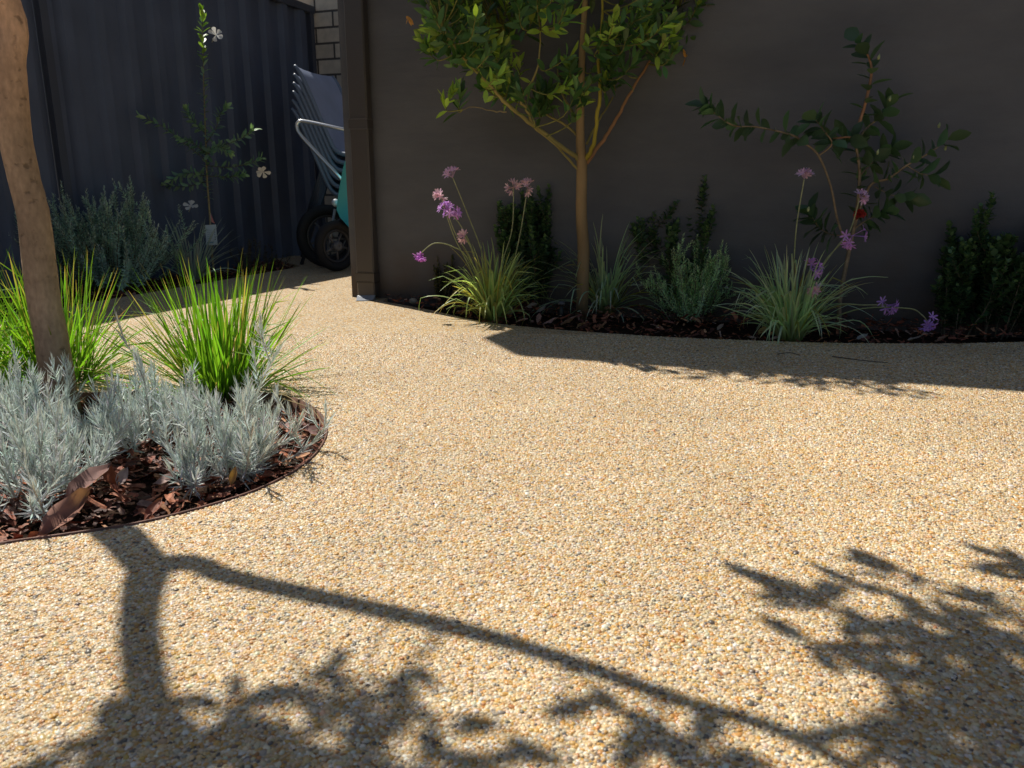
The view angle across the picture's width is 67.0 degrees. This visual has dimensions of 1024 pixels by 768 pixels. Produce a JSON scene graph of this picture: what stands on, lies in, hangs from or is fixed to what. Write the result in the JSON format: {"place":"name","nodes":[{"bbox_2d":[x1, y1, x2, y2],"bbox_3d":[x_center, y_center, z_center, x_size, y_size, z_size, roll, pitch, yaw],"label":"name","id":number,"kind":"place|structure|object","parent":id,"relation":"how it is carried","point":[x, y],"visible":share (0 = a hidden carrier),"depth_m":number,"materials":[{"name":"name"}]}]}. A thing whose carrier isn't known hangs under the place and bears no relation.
{"place":"outdoors","nodes":[
{"label":"outdoors","id":0,"kind":"place"},
{"bbox_2d":[0,259,293,318],"bbox_3d":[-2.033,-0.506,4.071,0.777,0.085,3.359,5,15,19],"label":"bark mulch","id":1,"kind":"object","parent":0,"point":[120,292],"visible":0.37,"depth_m":4.29,"materials":[{"name":"brown wood"}]},
{"bbox_2d":[8,176,206,291],"bbox_3d":[-2.104,-0.807,4.112,0.791,0.592,0.905,0,14,0],"label":"rosemary bush","id":2,"kind":"object","parent":1,"relation":"on","point":[103,237],"visible":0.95,"depth_m":4.00,"materials":[{"name":"green plant"}]},
{"bbox_2d":[145,217,244,282],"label":"strappy tuft","id":3,"kind":"object","parent":1,"relation":"on","point":[193,265],"visible":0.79,"depth_m":4.45,"materials":[{"name":"green plant"}]},
{"bbox_2d":[136,3,270,275],"bbox_3d":[-1.768,-1.381,4.481,0.765,1.510,0.281,1,14,3],"label":"gardenia","id":4,"kind":"object","parent":1,"relation":"on","point":[214,148],"visible":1,"depth_m":4.45,"materials":[{"name":"green plant"}]},
{"bbox_2d":[205,213,217,244],"bbox_3d":[-1.781,-0.914,4.571,0.067,0.186,0.007,0,14,0],"label":"plant tag","id":5,"kind":"object","parent":4,"relation":"hanging from","point":[209,228],"visible":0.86,"depth_m":4.58,"materials":[{"name":"plastic"}]},
{"bbox_2d":[230,237,276,272],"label":"twiggy shrub","id":6,"kind":"object","parent":1,"relation":"on","point":[248,254],"visible":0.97,"depth_m":4.83,"materials":[{"name":"green plant"}]},
{"bbox_2d":[263,243,291,268],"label":"twiggy shrub","id":7,"kind":"object","parent":1,"relation":"on","point":[272,261],"visible":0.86,"depth_m":5.08,"materials":[{"name":"green plant"}]},
{"bbox_2d":[0,390,324,541],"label":"bark mulch","id":8,"kind":"object","parent":0,"point":[165,507],"visible":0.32,"depth_m":1.41,"materials":[{"name":"brown wood"}]},
{"bbox_2d":[0,0,82,415],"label":"tree","id":9,"kind":"object","parent":8,"relation":"on","point":[37,252],"visible":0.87,"depth_m":1.75,"materials":[{"name":"brown plant"}]},
{"bbox_2d":[0,336,86,457],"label":"silver shrub","id":10,"kind":"object","parent":8,"relation":"on","point":[18,397],"visible":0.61,"depth_m":1.60,"materials":[{"name":"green plant"}]},
{"bbox_2d":[36,488,89,535],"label":"fallen leaf","id":11,"kind":"object","parent":8,"relation":"on","point":[63,511],"visible":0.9,"depth_m":1.21,"materials":[{"name":"brown plant"}]},
{"bbox_2d":[0,372,140,521],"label":"silver shrub","id":12,"kind":"object","parent":8,"relation":"on","point":[56,464],"visible":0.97,"depth_m":1.33,"materials":[{"name":"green plant"}]},
{"bbox_2d":[65,461,111,497],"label":"fallen leaf","id":13,"kind":"object","parent":8,"relation":"on","point":[88,477],"visible":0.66,"depth_m":1.33,"materials":[{"name":"brown plant"}]},
{"bbox_2d":[41,388,153,450],"bbox_3d":[-0.907,0.075,1.664,0.238,0.133,0.178,4,15,16],"label":"silver shrub","id":14,"kind":"object","parent":8,"relation":"on","point":[77,426],"visible":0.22,"depth_m":1.65,"materials":[{"name":"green plant"}]},
{"bbox_2d":[103,466,118,483],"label":"fallen leaf","id":15,"kind":"object","parent":8,"relation":"on","point":[109,475],"visible":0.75,"depth_m":1.39,"materials":[{"name":"brown plant"}]},
{"bbox_2d":[91,384,133,400],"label":"fallen leaf","id":16,"kind":"object","parent":8,"relation":"on","point":[93,398],"visible":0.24,"depth_m":1.94,"materials":[{"name":"brown plant"}]},
{"bbox_2d":[115,466,127,484],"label":"fallen leaf","id":17,"kind":"object","parent":8,"relation":"on","point":[122,474],"visible":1,"depth_m":1.39,"materials":[{"name":"grey plant"}]},
{"bbox_2d":[72,308,214,457],"bbox_3d":[-0.804,-0.022,1.648,0.263,0.323,0.354,-10,17,-35],"label":"silver shrub","id":18,"kind":"object","parent":8,"relation":"on","point":[130,406],"visible":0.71,"depth_m":1.62,"materials":[{"name":"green plant"}]},
{"bbox_2d":[144,497,161,519],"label":"fallen leaf","id":19,"kind":"object","parent":8,"relation":"on","point":[153,507],"visible":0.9,"depth_m":1.26,"materials":[{"name":"plant"}]},
{"bbox_2d":[0,391,327,543],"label":"garden edging","id":20,"kind":"object","parent":8,"relation":"on","point":[89,396],"visible":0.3,"depth_m":1.51,"materials":[{"name":"brown metal"}]},
{"bbox_2d":[153,473,175,484],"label":"fallen leaf","id":21,"kind":"object","parent":8,"relation":"on","point":[162,480],"visible":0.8,"depth_m":1.39,"materials":[{"name":"plant"}]},
{"bbox_2d":[157,414,232,500],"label":"silver shrub","id":22,"kind":"object","parent":8,"relation":"on","point":[192,477],"visible":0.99,"depth_m":1.39,"materials":[{"name":"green plant"}]},
{"bbox_2d":[228,466,236,485],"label":"fallen leaf","id":23,"kind":"object","parent":8,"relation":"on","point":[232,476],"visible":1,"depth_m":1.39,"materials":[{"name":"plant"}]},
{"bbox_2d":[146,307,336,489],"bbox_3d":[-0.529,0.018,1.476,0.321,0.342,0.256,7,16,26],"label":"silver shrub","id":24,"kind":"object","parent":8,"relation":"on","point":[251,450],"visible":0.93,"depth_m":1.45,"materials":[{"name":"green plant"}]},
{"bbox_2d":[267,393,323,425],"bbox_3d":[-0.516,0.040,1.799,0.060,0.062,0.377,-10,18,-35],"label":"straw","id":25,"kind":"object","parent":8,"relation":"on","point":[295,402],"visible":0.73,"depth_m":1.76,"materials":[{"name":"brown plant"}]},
{"bbox_2d":[305,425,317,435],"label":"fallen leaf","id":26,"kind":"object","parent":8,"relation":"on","point":[310,429],"visible":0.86,"depth_m":1.67,"materials":[{"name":"plant"}]},
{"bbox_2d":[0,252,1023,767],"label":"paving","id":27,"kind":"structure","parent":0,"point":[460,542],"depth_m":1.04,"materials":[{"name":"beige gravel"}]},
{"bbox_2d":[291,107,344,264],"bbox_3d":[-1.034,-1.337,5.281,0.693,1.010,0.564,4,15,14],"label":"patio chair","id":28,"kind":"object","parent":27,"relation":"on","point":[334,191],"visible":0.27,"depth_m":5.04,"materials":[{"name":"metal"}]},
{"bbox_2d":[291,99,342,256],"bbox_3d":[-1.027,-1.388,5.268,0.693,1.010,0.564,4,15,14],"label":"patio chair","id":29,"kind":"object","parent":28,"relation":"on","point":[335,183],"visible":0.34,"depth_m":5.02,"materials":[{"name":"metal"}]},
{"bbox_2d":[292,90,341,206],"bbox_3d":[-1.020,-1.438,5.255,0.693,1.010,0.564,4,15,14],"label":"patio chair","id":30,"kind":"object","parent":29,"relation":"on","point":[312,130],"visible":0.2,"depth_m":4.99,"materials":[{"name":"metal"}]},
{"bbox_2d":[292,82,343,235],"bbox_3d":[-1.013,-1.488,5.243,0.693,1.010,0.564,4,15,14],"label":"patio chair","id":31,"kind":"object","parent":30,"relation":"on","point":[337,167],"visible":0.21,"depth_m":4.99,"materials":[{"name":"metal"}]},
{"bbox_2d":[293,73,344,209],"bbox_3d":[-1.006,-1.539,5.230,0.693,1.010,0.564,4,15,14],"label":"patio chair","id":32,"kind":"object","parent":31,"relation":"on","point":[337,158],"visible":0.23,"depth_m":4.98,"materials":[{"name":"metal"}]},
{"bbox_2d":[294,64,344,211],"bbox_3d":[-0.999,-1.589,5.217,0.693,1.010,0.564,4,15,14],"label":"patio chair","id":33,"kind":"object","parent":32,"relation":"on","point":[324,92],"visible":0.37,"depth_m":5.13,"materials":[{"name":"plastic"}]},
{"bbox_2d":[295,119,350,270],"bbox_3d":[-1.083,-1.188,4.881,0.583,0.908,0.613,0,14,0],"label":"wheelbarrow","id":34,"kind":"object","parent":27,"relation":"on","point":[336,211],"visible":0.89,"depth_m":4.77,"materials":[{"name":"metal"}]},
{"bbox_2d":[832,356,887,362],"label":"twig","id":35,"kind":"object","parent":27,"relation":"on","point":[858,359],"visible":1,"depth_m":2.31,"materials":[{"name":"brown wood"}]},
{"bbox_2d":[384,293,1023,343],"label":"bark mulch","id":36,"kind":"object","parent":0,"point":[661,328],"visible":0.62,"depth_m":2.89,"materials":[{"name":"brown wood"}]},
{"bbox_2d":[409,298,417,304],"bbox_3d":[-0.446,-0.374,3.494,0.042,0.030,0.041,0,14,0],"label":"stone","id":37,"kind":"object","parent":36,"relation":"on","point":[413,301],"visible":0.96,"depth_m":3.48,"materials":[{"name":"grey stone"}]},
{"bbox_2d":[433,255,454,306],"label":"box shrub","id":38,"kind":"object","parent":36,"relation":"on","point":[444,291],"visible":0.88,"depth_m":3.48,"materials":[{"name":"green plant"}]},
{"bbox_2d":[413,166,568,324],"bbox_3d":[-0.079,-0.507,3.026,0.611,0.668,0.569,0,14,0],"label":"society garlic","id":39,"kind":"object","parent":36,"relation":"on","point":[491,294],"visible":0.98,"depth_m":3.00,"materials":[{"name":"green plant"}]},
{"bbox_2d":[493,200,531,308],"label":"box shrub","id":40,"kind":"object","parent":36,"relation":"on","point":[503,237],"visible":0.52,"depth_m":3.29,"materials":[{"name":"green plant"}]},
{"bbox_2d":[521,302,537,310],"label":"fallen leaf","id":41,"kind":"object","parent":36,"relation":"on","point":[533,304],"visible":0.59,"depth_m":3.24,"materials":[{"name":"brown plant"}]},
{"bbox_2d":[502,183,562,311],"bbox_3d":[0.086,-0.581,3.315,0.261,0.542,0.281,0,14,0],"label":"box shrub","id":42,"kind":"object","parent":36,"relation":"on","point":[534,236],"visible":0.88,"depth_m":3.26,"materials":[{"name":"green plant"}]},
{"bbox_2d":[536,313,540,322],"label":"fallen leaf","id":43,"kind":"object","parent":36,"relation":"on","point":[538,317],"visible":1,"depth_m":2.98,"materials":[{"name":"plant"}]},
{"bbox_2d":[543,317,557,324],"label":"fallen leaf","id":44,"kind":"object","parent":36,"relation":"on","point":[551,320],"visible":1,"depth_m":2.93,"materials":[{"name":"plant"}]},
{"bbox_2d":[406,0,714,318],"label":"young tree","id":45,"kind":"object","parent":36,"relation":"on","point":[477,37],"visible":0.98,"depth_m":2.81,"materials":[{"name":"green plant"}]},
{"bbox_2d":[558,301,564,323],"bbox_3d":[0.194,-0.282,3.052,0.031,0.090,0.032,0,14,0],"label":"sprinkler riser","id":46,"kind":"object","parent":36,"relation":"on","point":[561,309],"visible":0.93,"depth_m":3.04,"materials":[{"name":"plastic"}]},
{"bbox_2d":[561,315,576,324],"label":"fallen leaf","id":47,"kind":"object","parent":36,"relation":"on","point":[569,320],"visible":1,"depth_m":2.93,"materials":[{"name":"brown plant"}]},
{"bbox_2d":[529,215,673,323],"bbox_3d":[0.423,-0.469,3.259,0.798,0.527,0.751,0,14,0],"label":"society garlic","id":48,"kind":"object","parent":36,"relation":"on","point":[604,293],"visible":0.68,"depth_m":3.19,"materials":[{"name":"green plant"}]},
{"bbox_2d":[629,174,717,306],"bbox_3d":[0.705,-0.597,3.217,0.380,0.622,0.423,8,17,30],"label":"box shrub","id":49,"kind":"object","parent":36,"relation":"on","point":[672,240],"visible":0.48,"depth_m":3.10,"materials":[{"name":"green plant"}]},
{"bbox_2d":[635,233,744,322],"bbox_3d":[0.682,-0.432,3.104,0.414,0.363,0.431,12,19,40],"label":"rosemary bush","id":50,"kind":"object","parent":36,"relation":"on","point":[706,291],"visible":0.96,"depth_m":3.04,"materials":[{"name":"green plant"}]},
{"bbox_2d":[758,326,766,334],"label":"fallen leaf","id":51,"kind":"object","parent":36,"relation":"on","point":[763,329],"visible":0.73,"depth_m":2.74,"materials":[{"name":"plant"}]},
{"bbox_2d":[713,167,937,344],"bbox_3d":[1.004,-0.403,2.609,0.546,0.634,0.681,-11,18,-38],"label":"society garlic","id":52,"kind":"object","parent":36,"relation":"on","point":[790,318],"visible":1,"depth_m":2.63,"materials":[{"name":"green plant"}]},
{"bbox_2d":[685,27,970,333],"bbox_3d":[1.024,-0.680,2.662,0.932,1.044,0.282,-1,14,-3],"label":"camellia","id":53,"kind":"object","parent":36,"relation":"on","point":[855,139],"visible":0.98,"depth_m":2.62,"materials":[{"name":"green plant"}]},
{"bbox_2d":[855,333,867,339],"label":"fallen leaf","id":54,"kind":"object","parent":36,"relation":"on","point":[861,336],"visible":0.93,"depth_m":2.64,"materials":[{"name":"grey plant"}]},
{"bbox_2d":[934,336,946,342],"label":"fallen leaf","id":55,"kind":"object","parent":36,"relation":"on","point":[939,338],"visible":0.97,"depth_m":2.60,"materials":[{"name":"brown plant"}]},
{"bbox_2d":[929,220,1023,337],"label":"box shrub","id":56,"kind":"object","parent":36,"relation":"on","point":[956,298],"visible":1,"depth_m":2.73,"materials":[{"name":"green plant"}]},
{"bbox_2d":[966,190,1023,339],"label":"box shrub","id":57,"kind":"object","parent":36,"relation":"on","point":[983,242],"visible":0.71,"depth_m":2.71,"materials":[{"name":"green plant"}]},
{"bbox_2d":[1015,288,1023,335],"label":"box shrub","id":58,"kind":"object","parent":36,"relation":"on","point":[1022,322],"visible":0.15,"depth_m":2.79,"materials":[{"name":"green plant"}]},
{"label":"ground","id":59,"kind":"structure","parent":0,"visible":0},
{"bbox_2d":[0,245,116,383],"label":"grass clump","id":60,"kind":"object","parent":59,"relation":"on","point":[4,358],"visible":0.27,"depth_m":2.01,"materials":[{"name":"green plant"}]},
{"bbox_2d":[0,247,190,386],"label":"grass clump","id":61,"kind":"object","parent":59,"relation":"on","point":[76,334],"visible":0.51,"depth_m":2.02,"materials":[{"name":"green plant"}]},
{"bbox_2d":[0,0,326,298],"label":"metal fence","id":62,"kind":"object","parent":59,"relation":"on","point":[100,73],"visible":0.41,"depth_m":4.66,"materials":[{"name":"metal"}]},
{"bbox_2d":[75,248,335,403],"bbox_3d":[-0.773,-0.121,1.974,0.704,0.458,0.588,0,14,0],"label":"grass clump","id":63,"kind":"object","parent":59,"relation":"on","point":[218,365],"visible":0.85,"depth_m":1.92,"materials":[{"name":"green plant"}]},
{"bbox_2d":[297,0,344,251],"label":"brick wall","id":64,"kind":"structure","parent":59,"relation":"on","point":[326,27],"depth_m":5.87,"materials":[{"name":"grey brick"}]},
{"bbox_2d":[337,0,1023,337],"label":"garden wall","id":65,"kind":"structure","parent":59,"relation":"on","point":[954,65],"depth_m":3.00,"materials":[{"name":"grey paint"}]},
{"bbox_2d":[343,0,379,300],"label":"downpipe","id":66,"kind":"object","parent":65,"relation":"attached to","point":[360,122],"visible":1,"depth_m":3.43,"materials":[{"name":"metal"}]}
]}

